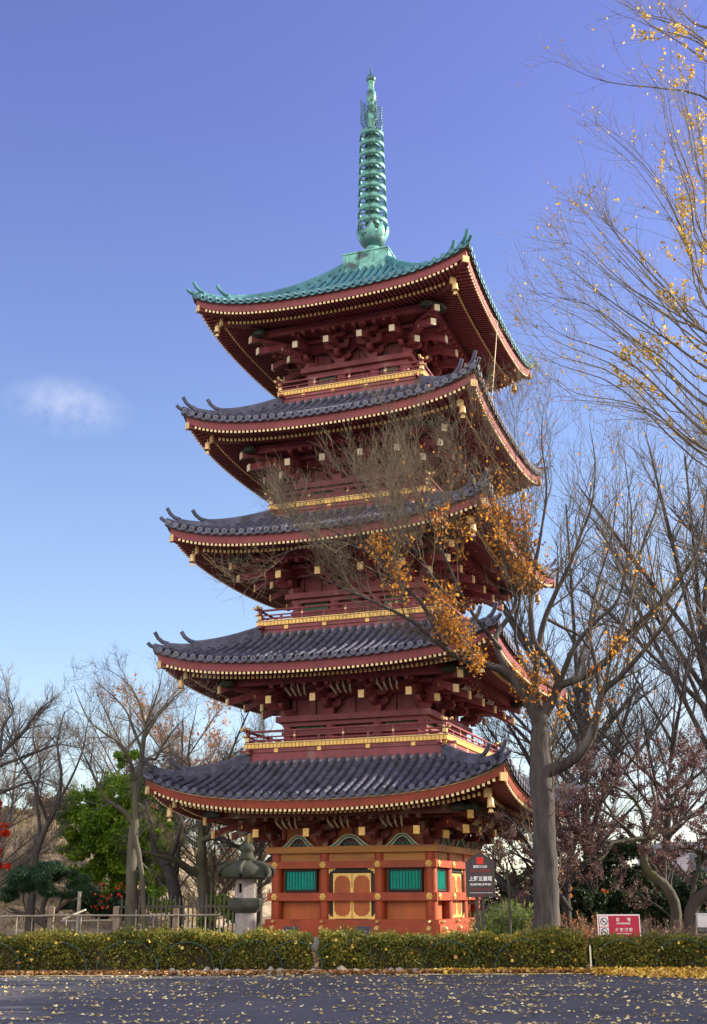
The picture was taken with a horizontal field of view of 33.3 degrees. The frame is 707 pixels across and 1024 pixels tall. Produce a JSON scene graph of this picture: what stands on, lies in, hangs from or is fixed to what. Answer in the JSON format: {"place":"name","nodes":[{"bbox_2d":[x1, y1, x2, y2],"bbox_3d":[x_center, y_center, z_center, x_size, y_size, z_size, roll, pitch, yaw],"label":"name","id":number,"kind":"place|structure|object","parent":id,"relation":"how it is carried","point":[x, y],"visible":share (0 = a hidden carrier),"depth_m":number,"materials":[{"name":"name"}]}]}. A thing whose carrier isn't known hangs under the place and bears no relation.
{"place":"outdoors","nodes":[
{"label":"outdoors","id":0,"kind":"place"},
{"bbox_2d":[0,814,704,975],"bbox_3d":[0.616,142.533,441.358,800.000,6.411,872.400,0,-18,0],"label":"ground","id":1,"kind":"structure","parent":0,"point":[266,914],"depth_m":52.21,"materials":[{"name":"brown soil"}]},
{"bbox_2d":[0,800,10,869],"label":"red maple","id":2,"kind":"object","parent":1,"relation":"on","point":[5,833],"visible":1,"depth_m":36.55,"materials":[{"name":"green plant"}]},
{"bbox_2d":[0,760,18,797],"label":"bare tree","id":3,"kind":"object","parent":1,"relation":"on","point":[5,780],"visible":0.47,"depth_m":51.76,"materials":[{"name":"brown plant"}]},
{"bbox_2d":[1,803,32,813],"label":"golden shrub","id":4,"kind":"object","parent":1,"relation":"on","point":[8,807],"visible":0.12,"depth_m":64.25,"materials":[{"name":"plant"}]},
{"bbox_2d":[0,757,79,886],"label":"bare tree","id":5,"kind":"object","parent":1,"relation":"on","point":[31,848],"visible":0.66,"depth_m":48.41,"materials":[{"name":"brown plant"}]},
{"bbox_2d":[0,663,87,822],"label":"bare tree","id":6,"kind":"object","parent":1,"relation":"on","point":[29,759],"visible":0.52,"depth_m":60.88,"materials":[{"name":"brown plant"}]},
{"bbox_2d":[0,860,98,931],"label":"pruned pine","id":7,"kind":"object","parent":1,"relation":"on","point":[42,877],"visible":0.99,"depth_m":34.49,"materials":[{"name":"green plant"}]},
{"bbox_2d":[0,674,107,933],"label":"bare cherry tree","id":8,"kind":"object","parent":1,"relation":"on","point":[38,841],"visible":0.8,"depth_m":44.67,"materials":[{"name":"grey plant"}]},
{"bbox_2d":[24,788,84,808],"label":"golden shrub","id":9,"kind":"object","parent":1,"relation":"on","point":[44,799],"visible":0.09,"depth_m":71.85,"materials":[{"name":"plant"}]},
{"bbox_2d":[0,666,112,810],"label":"bare cherry tree","id":10,"kind":"object","parent":1,"relation":"on","point":[18,735],"visible":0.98,"depth_m":39.23,"materials":[{"name":"brown plant"}]},
{"bbox_2d":[31,942,85,975],"bbox_3d":[-6.506,9.883,26.131,1.269,0.690,0.039,-2,-18,5],"label":"garden hoop","id":11,"kind":"object","parent":1,"relation":"on","point":[66,943],"visible":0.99,"depth_m":26.18,"materials":[{"name":"green metal"}]},
{"bbox_2d":[60,891,112,933],"bbox_3d":[-7.576,11.716,33.530,1.501,1.808,0.110,0,-18,0],"label":"support pole","id":12,"kind":"object","parent":1,"relation":"on","point":[77,920],"visible":0.59,"depth_m":33.54,"materials":[{"name":"brown wood"}]},
{"bbox_2d":[61,882,150,921],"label":"camellia shrub","id":13,"kind":"object","parent":1,"relation":"on","point":[97,903],"visible":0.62,"depth_m":40.40,"materials":[{"name":"green plant"}]},
{"bbox_2d":[0,806,217,930],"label":"dry grass","id":14,"kind":"structure","parent":1,"relation":"on","point":[51,901],"depth_m":54.15,"materials":[{"name":"brown plant"}]},
{"bbox_2d":[0,906,220,938],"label":"bamboo fence","id":15,"kind":"object","parent":1,"relation":"on","point":[51,915],"visible":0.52,"depth_m":31.60,"materials":[{"name":"wood"}]},
{"bbox_2d":[63,909,85,919],"bbox_3d":[-7.516,10.842,31.814,0.621,0.296,0.057,0,-18,0],"label":"slanting pole","id":16,"kind":"object","parent":15,"relation":"attached to","point":[81,911],"visible":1,"depth_m":31.81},
{"bbox_2d":[53,748,184,897],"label":"camphor tree","id":17,"kind":"object","parent":1,"relation":"on","point":[95,829],"visible":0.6,"depth_m":51.75,"materials":[{"name":"green plant"}]},
{"bbox_2d":[32,675,215,804],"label":"bare tree","id":18,"kind":"object","parent":1,"relation":"on","point":[109,746],"visible":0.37,"depth_m":64.86,"materials":[{"name":"brown plant"}]},
{"bbox_2d":[96,941,156,970],"bbox_3d":[-5.007,9.877,26.163,1.370,0.710,0.039,0,-18,1],"label":"garden hoop","id":19,"kind":"object","parent":1,"relation":"on","point":[121,942],"visible":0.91,"depth_m":26.23,"materials":[{"name":"green metal"}]},
{"bbox_2d":[45,644,231,931],"bbox_3d":[-6.579,8.464,35.090,5.476,9.198,4.275,4,-19,-13],"label":"bare cherry tree","id":20,"kind":"object","parent":1,"relation":"on","point":[134,856],"visible":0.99,"depth_m":34.99,"materials":[{"name":"grey plant"}]},
{"bbox_2d":[69,710,238,884],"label":"bare tree","id":21,"kind":"object","parent":1,"relation":"on","point":[180,756],"visible":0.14,"depth_m":56.29,"materials":[{"name":"brown plant"}]},
{"bbox_2d":[0,921,313,971],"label":"hedge","id":22,"kind":"object","parent":1,"relation":"on","point":[133,956],"visible":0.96,"depth_m":26.30,"materials":[{"name":"green plant"}]},
{"bbox_2d":[139,756,200,930],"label":"bare cherry tree","id":23,"kind":"object","parent":1,"relation":"on","point":[174,887],"visible":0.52,"depth_m":45.80,"materials":[{"name":"brown plant"}]},
{"bbox_2d":[102,669,242,839],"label":"bare tree","id":24,"kind":"object","parent":1,"relation":"on","point":[214,737],"visible":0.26,"depth_m":71.27,"materials":[{"name":"brown plant"}]},
{"bbox_2d":[120,893,234,932],"bbox_3d":[-5.606,13.287,38.283,3.928,1.756,0.072,0,-18,0],"label":"picket fence","id":25,"kind":"object","parent":1,"relation":"on","point":[201,906],"visible":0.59,"depth_m":38.38,"materials":[{"name":"wood"}]},
{"bbox_2d":[157,942,213,969],"bbox_3d":[-3.708,9.871,26.131,1.270,0.690,0.039,1,-18,-2],"label":"garden hoop","id":26,"kind":"object","parent":1,"relation":"on","point":[188,942],"visible":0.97,"depth_m":26.19,"materials":[{"name":"green metal"}]},
{"bbox_2d":[146,886,234,930],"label":"evergreen shrub","id":27,"kind":"object","parent":1,"relation":"on","point":[157,893],"visible":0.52,"depth_m":43.59,"materials":[{"name":"green plant"}]},
{"bbox_2d":[111,693,280,930],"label":"bare cherry tree","id":28,"kind":"object","parent":1,"relation":"on","point":[199,872],"visible":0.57,"depth_m":43.77,"materials":[{"name":"grey plant"}]},
{"bbox_2d":[177,842,235,917],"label":"bare tree","id":29,"kind":"object","parent":1,"relation":"on","point":[185,882],"visible":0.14,"depth_m":48.32,"materials":[{"name":"brown plant"}]},
{"bbox_2d":[145,738,271,920],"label":"bare tree","id":30,"kind":"object","parent":1,"relation":"on","point":[214,871],"visible":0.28,"depth_m":46.66,"materials":[{"name":"brown plant"}]},
{"bbox_2d":[186,746,268,861],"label":"bare tree","id":31,"kind":"object","parent":1,"relation":"on","point":[229,837],"depth_m":70.96,"materials":[{"name":"brown plant"}]},
{"bbox_2d":[174,713,281,929],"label":"bare tree","id":32,"kind":"object","parent":1,"relation":"on","point":[259,919],"visible":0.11,"depth_m":57.53,"materials":[{"name":"brown plant"}]},
{"bbox_2d":[193,841,271,913],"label":"bare tree","id":33,"kind":"object","parent":1,"relation":"on","point":[260,880],"visible":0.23,"depth_m":47.78,"materials":[{"name":"brown plant"}]},
{"bbox_2d":[217,841,274,936],"bbox_3d":[-2.855,10.329,31.346,1.614,3.090,1.413,7,-19,-21],"label":"stone lantern","id":34,"kind":"object","parent":1,"relation":"on","point":[247,870],"visible":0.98,"depth_m":31.13,"materials":[{"name":"grey stone"}]},
{"bbox_2d":[221,940,281,968],"bbox_3d":[-2.257,9.865,26.163,1.370,0.710,0.039,0,-18,0],"label":"garden hoop","id":35,"kind":"object","parent":1,"relation":"on","point":[248,941],"visible":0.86,"depth_m":26.21,"materials":[{"name":"green plastic"}]},
{"bbox_2d":[273,968,285,974],"bbox_3d":[-1.631,10.060,25.829,0.274,0.167,0.281,-5,-19,13],"label":"kerb stone","id":36,"kind":"object","parent":1,"relation":"on","point":[278,970],"visible":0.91,"depth_m":25.78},
{"bbox_2d":[284,926,298,931],"bbox_3d":[-1.798,12.282,33.862,0.420,0.750,0.300,-7,-19,19],"label":"floodlight","id":37,"kind":"object","parent":1,"relation":"on","point":[289,927],"visible":0.13,"depth_m":33.98,"materials":[{"name":"metal"}]},
{"bbox_2d":[266,941,322,969],"bbox_3d":[-1.307,9.861,26.131,1.269,0.690,0.039,-1,-18,3],"label":"garden hoop","id":38,"kind":"object","parent":1,"relation":"on","point":[300,942],"visible":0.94,"depth_m":26.20,"materials":[{"name":"green plastic"}]},
{"bbox_2d":[0,968,625,976],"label":"leaf litter","id":39,"kind":"object","parent":1,"relation":"on","point":[194,972],"visible":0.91,"depth_m":25.70,"materials":[{"name":"plant"}]},
{"bbox_2d":[335,966,346,974],"bbox_3d":[-0.270,10.056,25.889,0.275,0.223,0.187,-23,-29,50],"label":"kerb stone","id":40,"kind":"object","parent":1,"relation":"on","point":[341,968],"visible":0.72,"depth_m":25.84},
{"bbox_2d":[314,940,374,967],"bbox_3d":[-0.208,9.856,26.163,1.370,0.710,0.039,1,-18,-3],"label":"garden hoop","id":41,"kind":"object","parent":1,"relation":"on","point":[345,940],"visible":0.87,"depth_m":26.20,"materials":[{"name":"green plastic"}]},
{"bbox_2d":[134,66,584,950],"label":"five storey pagoda","id":42,"kind":"object","parent":1,"relation":"on","point":[364,778],"visible":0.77,"depth_m":40.55,"materials":[{"name":"red wood"}]},
{"bbox_2d":[166,804,172,821],"bbox_3d":[-5.982,9.812,38.460,0.250,0.570,0.246,-7,-19,19],"label":"wind bell","id":43,"kind":"object","parent":42,"relation":"hanging from","point":[169,812],"visible":1,"depth_m":38.39,"materials":[{"name":"gold metal"}]},
{"bbox_2d":[177,676,183,692],"bbox_3d":[-5.820,5.831,39.848,0.250,0.570,0.246,-7,-19,19],"label":"wind bell","id":44,"kind":"object","parent":42,"relation":"hanging from","point":[180,682],"visible":0.83,"depth_m":39.79,"materials":[{"name":"gold metal"}]},
{"bbox_2d":[189,551,195,565],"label":"wind bell","id":45,"kind":"object","parent":42,"relation":"hanging from","point":[192,561],"visible":1,"depth_m":41.25,"materials":[{"name":"gold metal"}]},
{"bbox_2d":[204,440,210,453],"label":"wind bell","id":46,"kind":"object","parent":42,"relation":"hanging from","point":[207,449],"visible":1,"depth_m":42.73,"materials":[{"name":"gold metal"}]},
{"bbox_2d":[214,323,219,336],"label":"wind bell","id":47,"kind":"object","parent":42,"relation":"hanging from","point":[217,330],"visible":1,"depth_m":44.30,"materials":[{"name":"gold metal"}]},
{"bbox_2d":[284,869,318,891],"bbox_3d":[-1.720,12.195,39.056,1.160,0.730,0.170,-7,-19,19],"label":"window","id":48,"kind":"structure","parent":42,"relation":"in","point":[295,880],"depth_m":39.02,"materials":[{"name":"green paint"}]},
{"bbox_2d":[296,726,324,730],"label":"window","id":49,"kind":"structure","parent":42,"relation":"in","point":[308,726],"depth_m":40.75,"materials":[{"name":"green paint"}]},
{"bbox_2d":[305,602,328,610],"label":"window","id":50,"kind":"structure","parent":42,"relation":"in","point":[326,607],"depth_m":42.23,"materials":[{"name":"green paint"}]},
{"bbox_2d":[319,376,336,383],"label":"window","id":51,"kind":"structure","parent":42,"relation":"in","point":[335,376],"depth_m":45.27,"materials":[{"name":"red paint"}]},
{"bbox_2d":[329,868,374,918],"bbox_3d":[-0.023,12.382,38.329,1.850,1.580,0.226,-7,-19,19],"label":"door","id":52,"kind":"structure","parent":42,"relation":"in","point":[342,880],"depth_m":38.27,"materials":[{"name":"orange paint"}]},
{"bbox_2d":[381,367,398,373],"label":"window","id":53,"kind":"structure","parent":42,"relation":"in","point":[392,367],"depth_m":44.44,"materials":[{"name":"green paint"}]},
{"bbox_2d":[384,595,407,603],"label":"window","id":54,"kind":"structure","parent":42,"relation":"in","point":[393,601],"depth_m":41.26,"materials":[{"name":"red paint"}]},
{"bbox_2d":[386,721,415,725],"bbox_3d":[1.591,7.073,39.747,1.041,0.280,0.140,-7,-19,19],"label":"window","id":55,"kind":"structure","parent":42,"relation":"in","point":[397,721],"depth_m":39.70,"materials":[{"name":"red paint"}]},
{"bbox_2d":[388,868,423,891],"bbox_3d":[1.678,11.793,37.870,1.160,0.730,0.170,-7,-19,19],"label":"window","id":56,"kind":"structure","parent":42,"relation":"in","point":[399,879],"depth_m":37.82,"materials":[{"name":"green paint"}]},
{"bbox_2d":[437,868,445,891],"bbox_3d":[2.762,11.946,38.350,0.170,0.730,1.160,-7,-19,19],"label":"window","id":57,"kind":"structure","parent":42,"relation":"in","point":[441,873],"depth_m":38.46,"materials":[{"name":"green paint"}]},
{"bbox_2d":[452,280,458,293],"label":"wind bell","id":58,"kind":"object","parent":42,"relation":"hanging from","point":[455,289],"visible":1,"depth_m":41.27,"materials":[{"name":"gold metal"}]},
{"bbox_2d":[452,869,463,917],"bbox_3d":[3.397,12.859,39.835,0.226,1.580,1.850,-7,-19,19],"label":"door","id":59,"kind":"structure","parent":42,"relation":"in","point":[456,873],"depth_m":39.98,"materials":[{"name":"gold paint"}]},
{"bbox_2d":[459,403,465,417],"bbox_3d":[3.662,-3.411,39.675,0.250,0.570,0.246,-7,-19,19],"label":"wind bell","id":60,"kind":"object","parent":42,"relation":"hanging from","point":[461,409],"visible":0.88,"depth_m":39.62,"materials":[{"name":"gold metal"}]},
{"bbox_2d":[470,521,476,535],"bbox_3d":[3.846,0.521,38.012,0.250,0.570,0.246,-7,-19,19],"label":"wind bell","id":61,"kind":"object","parent":42,"relation":"hanging from","point":[474,528],"visible":0.65,"depth_m":37.94,"materials":[{"name":"gold metal"}]},
{"bbox_2d":[487,794,494,812],"bbox_3d":[4.059,8.625,34.960,0.250,0.570,0.246,-7,-19,19],"label":"wind bell","id":62,"kind":"object","parent":42,"relation":"hanging from","point":[490,801],"visible":1,"depth_m":34.90,"materials":[{"name":"gold metal"}]},
{"bbox_2d":[535,592,540,604],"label":"wind bell","id":63,"kind":"object","parent":42,"relation":"hanging from","point":[537,598],"visible":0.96,"depth_m":46.96,"materials":[{"name":"gold metal"}]},
{"bbox_2d":[356,926,370,935],"bbox_3d":[0.275,12.273,33.862,0.420,0.750,0.300,-7,-19,19],"label":"floodlight","id":64,"kind":"object","parent":1,"relation":"on","point":[367,930],"visible":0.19,"depth_m":33.92,"materials":[{"name":"metal"}]},
{"bbox_2d":[420,940,476,968],"bbox_3d":[2.093,9.846,26.131,1.270,0.690,0.039,-2,-18,5],"label":"garden hoop","id":65,"kind":"object","parent":1,"relation":"on","point":[449,941],"visible":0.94,"depth_m":26.18,"materials":[{"name":"green plastic"}]},
{"bbox_2d":[315,921,588,971],"bbox_3d":[2.192,9.814,26.715,6.096,1.099,1.395,0,-18,0],"label":"hedge","id":66,"kind":"object","parent":1,"relation":"on","point":[387,950],"visible":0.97,"depth_m":26.29,"materials":[{"name":"green plant"}]},
{"bbox_2d":[200,345,706,937],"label":"cherry tree","id":67,"kind":"object","parent":1,"relation":"on","point":[544,769],"visible":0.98,"depth_m":30.63,"materials":[{"name":"grey plant"}]},
{"bbox_2d":[464,852,495,930],"bbox_3d":[3.181,9.885,29.405,0.770,2.740,0.120,1,-18,-4],"label":"notice board","id":68,"kind":"object","parent":1,"relation":"on","point":[480,873],"visible":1,"depth_m":29.57,"materials":[{"name":"metal"}]},
{"bbox_2d":[463,896,533,936],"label":"bamboo grass","id":69,"kind":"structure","parent":1,"relation":"on","point":[497,923],"depth_m":33.48,"materials":[{"name":"green plant"}]},
{"bbox_2d":[484,839,513,934],"bbox_3d":[4.077,10.713,32.735,0.836,3.187,0.396,-3,-18,7],"label":"sapling","id":70,"kind":"object","parent":1,"relation":"on","point":[508,883],"visible":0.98,"depth_m":32.95,"materials":[{"name":"brown plant"}]},
{"bbox_2d":[468,823,533,912],"bbox_3d":[5.231,11.668,36.429,3.390,3.989,2.294,3,-18,-10],"label":"leaning plum","id":71,"kind":"object","parent":1,"relation":"on","point":[501,881],"visible":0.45,"depth_m":36.22,"materials":[{"name":"brown plant"}]},
{"bbox_2d":[480,867,561,919],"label":"dark evergreen","id":72,"kind":"object","parent":1,"relation":"on","point":[503,894],"visible":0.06,"depth_m":58.56,"materials":[{"name":"green plant"}]},
{"bbox_2d":[495,939,554,967],"bbox_3d":[3.792,9.839,26.163,1.370,0.710,0.040,1,-18,-5],"label":"garden hoop","id":73,"kind":"object","parent":1,"relation":"on","point":[514,941],"visible":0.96,"depth_m":26.21,"materials":[{"name":"green plastic"}]},
{"bbox_2d":[468,642,632,872],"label":"bare tree","id":74,"kind":"object","parent":1,"relation":"on","point":[525,754],"visible":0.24,"depth_m":52.14,"materials":[{"name":"grey plant"}]},
{"bbox_2d":[525,911,595,935],"bbox_3d":[5.723,11.284,31.395,2.300,1.360,2.233,-4,-18,10],"label":"dry shrub","id":75,"kind":"object","parent":1,"relation":"on","point":[562,918],"visible":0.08,"depth_m":31.57,"materials":[{"name":"brown plant"}]},
{"bbox_2d":[524,910,597,963],"bbox_3d":[5.552,10.741,29.812,2.714,1.328,2.713,12,-22,-32],"label":"dry shrub","id":76,"kind":"object","parent":1,"relation":"on","point":[587,932],"visible":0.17,"depth_m":29.58,"materials":[{"name":"brown plant"}]},
{"bbox_2d":[559,863,578,898],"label":"orange maple","id":77,"kind":"object","parent":1,"relation":"on","point":[562,883],"visible":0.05,"depth_m":42.37,"materials":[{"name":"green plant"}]},
{"bbox_2d":[461,766,691,929],"bbox_3d":[6.789,10.635,36.295,7.087,5.593,3.228,0,-18,0],"label":"purple maple","id":78,"kind":"object","parent":1,"relation":"on","point":[509,836],"visible":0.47,"depth_m":36.17,"materials":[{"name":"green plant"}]},
{"bbox_2d":[461,432,706,932],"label":"bare tree","id":79,"kind":"object","parent":1,"relation":"on","point":[521,637],"visible":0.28,"depth_m":57.85,"materials":[{"name":"grey plant"}]},
{"bbox_2d":[589,945,591,966],"bbox_3d":[5.263,9.916,26.210,0.035,0.580,0.034,0,-18,0],"label":"marker stake","id":80,"kind":"object","parent":1,"relation":"on","point":[590,956],"visible":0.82,"depth_m":26.21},
{"bbox_2d":[570,887,618,927],"bbox_3d":[7.697,12.720,37.884,1.622,1.321,1.456,0,-18,0],"label":"evergreen shrub","id":81,"kind":"object","parent":1,"relation":"on","point":[586,903],"visible":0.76,"depth_m":37.78,"materials":[{"name":"green plant"}]},
{"bbox_2d":[582,874,608,934],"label":"orange maple","id":82,"kind":"object","parent":1,"relation":"on","point":[595,890],"visible":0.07,"depth_m":41.90,"materials":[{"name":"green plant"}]},
{"bbox_2d":[528,720,706,933],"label":"purple maple","id":83,"kind":"object","parent":1,"relation":"on","point":[565,833],"visible":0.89,"depth_m":34.16,"materials":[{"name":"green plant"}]},
{"bbox_2d":[597,914,640,937],"bbox_3d":[6.279,10.139,27.826,1.000,1.250,0.085,-1,-18,3],"label":"prohibition sign","id":84,"kind":"object","parent":1,"relation":"on","point":[625,924],"visible":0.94,"depth_m":27.93,"materials":[{"name":"red paint"}]},
{"bbox_2d":[532,364,706,826],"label":"bare tree","id":85,"kind":"object","parent":1,"relation":"on","point":[702,650],"visible":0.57,"depth_m":57.75,"materials":[{"name":"grey plant"}]},
{"bbox_2d":[595,940,649,966],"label":"garden hoop","id":86,"kind":"object","parent":1,"relation":"on","point":[617,940],"visible":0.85,"depth_m":26.21,"materials":[{"name":"green plastic"}]},
{"bbox_2d":[540,591,706,934],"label":"bare tree","id":87,"kind":"object","parent":1,"relation":"on","point":[684,675],"visible":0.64,"depth_m":49.57,"materials":[{"name":"brown plant"}]},
{"bbox_2d":[559,835,687,929],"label":"dark evergreen","id":88,"kind":"object","parent":1,"relation":"on","point":[629,849],"visible":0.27,"depth_m":49.61,"materials":[{"name":"green plant"}]},
{"bbox_2d":[602,875,650,913],"bbox_3d":[8.710,12.729,38.809,1.956,1.613,1.569,5,-19,-16],"label":"evergreen shrub","id":89,"kind":"object","parent":1,"relation":"on","point":[617,896],"visible":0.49,"depth_m":38.43,"materials":[{"name":"green plant"}]},
{"bbox_2d":[582,856,681,927],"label":"dark evergreen","id":90,"kind":"object","parent":1,"relation":"on","point":[633,864],"visible":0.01,"depth_m":62.77,"materials":[{"name":"green plant"}]},
{"bbox_2d":[586,928,706,967],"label":"hedge","id":91,"kind":"object","parent":1,"relation":"on","point":[678,953],"visible":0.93,"depth_m":26.29,"materials":[{"name":"green plant"}]},
{"bbox_2d":[633,886,670,929],"bbox_3d":[9.702,12.788,38.124,1.654,1.381,1.169,-11,-21,29],"label":"evergreen shrub","id":92,"kind":"object","parent":1,"relation":"on","point":[656,911],"visible":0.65,"depth_m":37.90,"materials":[{"name":"green plant"}]},
{"bbox_2d":[620,378,706,676],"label":"bare tree","id":93,"kind":"object","parent":1,"relation":"on","point":[674,511],"visible":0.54,"depth_m":56.14,"materials":[{"name":"brown plant"}]},
{"bbox_2d":[620,913,706,937],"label":"dry shrub","id":94,"kind":"object","parent":1,"relation":"on","point":[645,925],"visible":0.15,"depth_m":30.38,"materials":[{"name":"brown plant"}]},
{"bbox_2d":[631,866,706,928],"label":"dark evergreen","id":95,"kind":"object","parent":1,"relation":"on","point":[702,876],"visible":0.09,"depth_m":60.29,"materials":[{"name":"green plant"}]},
{"bbox_2d":[635,806,706,936],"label":"purple maple","id":96,"kind":"object","parent":1,"relation":"on","point":[697,899],"visible":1,"depth_m":32.66,"materials":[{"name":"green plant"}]},
{"bbox_2d":[638,842,706,879],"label":"building","id":97,"kind":"structure","parent":1,"relation":"on","point":[684,864],"depth_m":84.39,"materials":[{"name":"white paint"}]},
{"bbox_2d":[689,854,706,874],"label":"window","id":98,"kind":"structure","parent":97,"relation":"in","point":[691,856],"depth_m":84.33,"materials":[{"name":"glass"}]},
{"bbox_2d":[656,938,706,966],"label":"garden hoop","id":99,"kind":"object","parent":1,"relation":"on","point":[674,940],"visible":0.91,"depth_m":26.25,"materials":[{"name":"green plastic"}]},
{"bbox_2d":[658,850,706,934],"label":"dark evergreen","id":100,"kind":"object","parent":1,"relation":"on","point":[683,890],"visible":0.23,"depth_m":41.00,"materials":[{"name":"green plant"}]},
{"bbox_2d":[695,913,706,935],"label":"white notice","id":101,"kind":"object","parent":1,"relation":"on","point":[701,918],"visible":0.69,"depth_m":31.12,"materials":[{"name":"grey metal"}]},
{"bbox_2d":[0,974,706,1023],"bbox_3d":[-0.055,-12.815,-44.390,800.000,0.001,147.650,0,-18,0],"label":"asphalt path","id":102,"kind":"structure","parent":0,"point":[296,1013],"depth_m":19.43,"materials":[{"name":"asphalt"}]},
{"bbox_2d":[0,973,706,1023],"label":"fallen leaves","id":103,"kind":"object","parent":102,"relation":"on","point":[416,993],"visible":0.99,"depth_m":19.95,"materials":[{"name":"yellow plant"}]},
{"bbox_2d":[429,965,706,979],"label":"leaf heap","id":104,"kind":"object","parent":102,"relation":"on","point":[684,972],"visible":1,"depth_m":25.59,"materials":[{"name":"plant"}]},
{"bbox_2d":[489,0,706,624],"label":"ginkgo tree","id":105,"kind":"object","parent":102,"relation":"on","point":[694,323],"visible":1,"depth_m":22.15,"materials":[{"name":"yellow plant"}]},
{"bbox_2d":[0,0,706,975],"label":"sky","id":106,"kind":"structure","parent":0,"point":[150,150],"materials":[{"name":"blue"}]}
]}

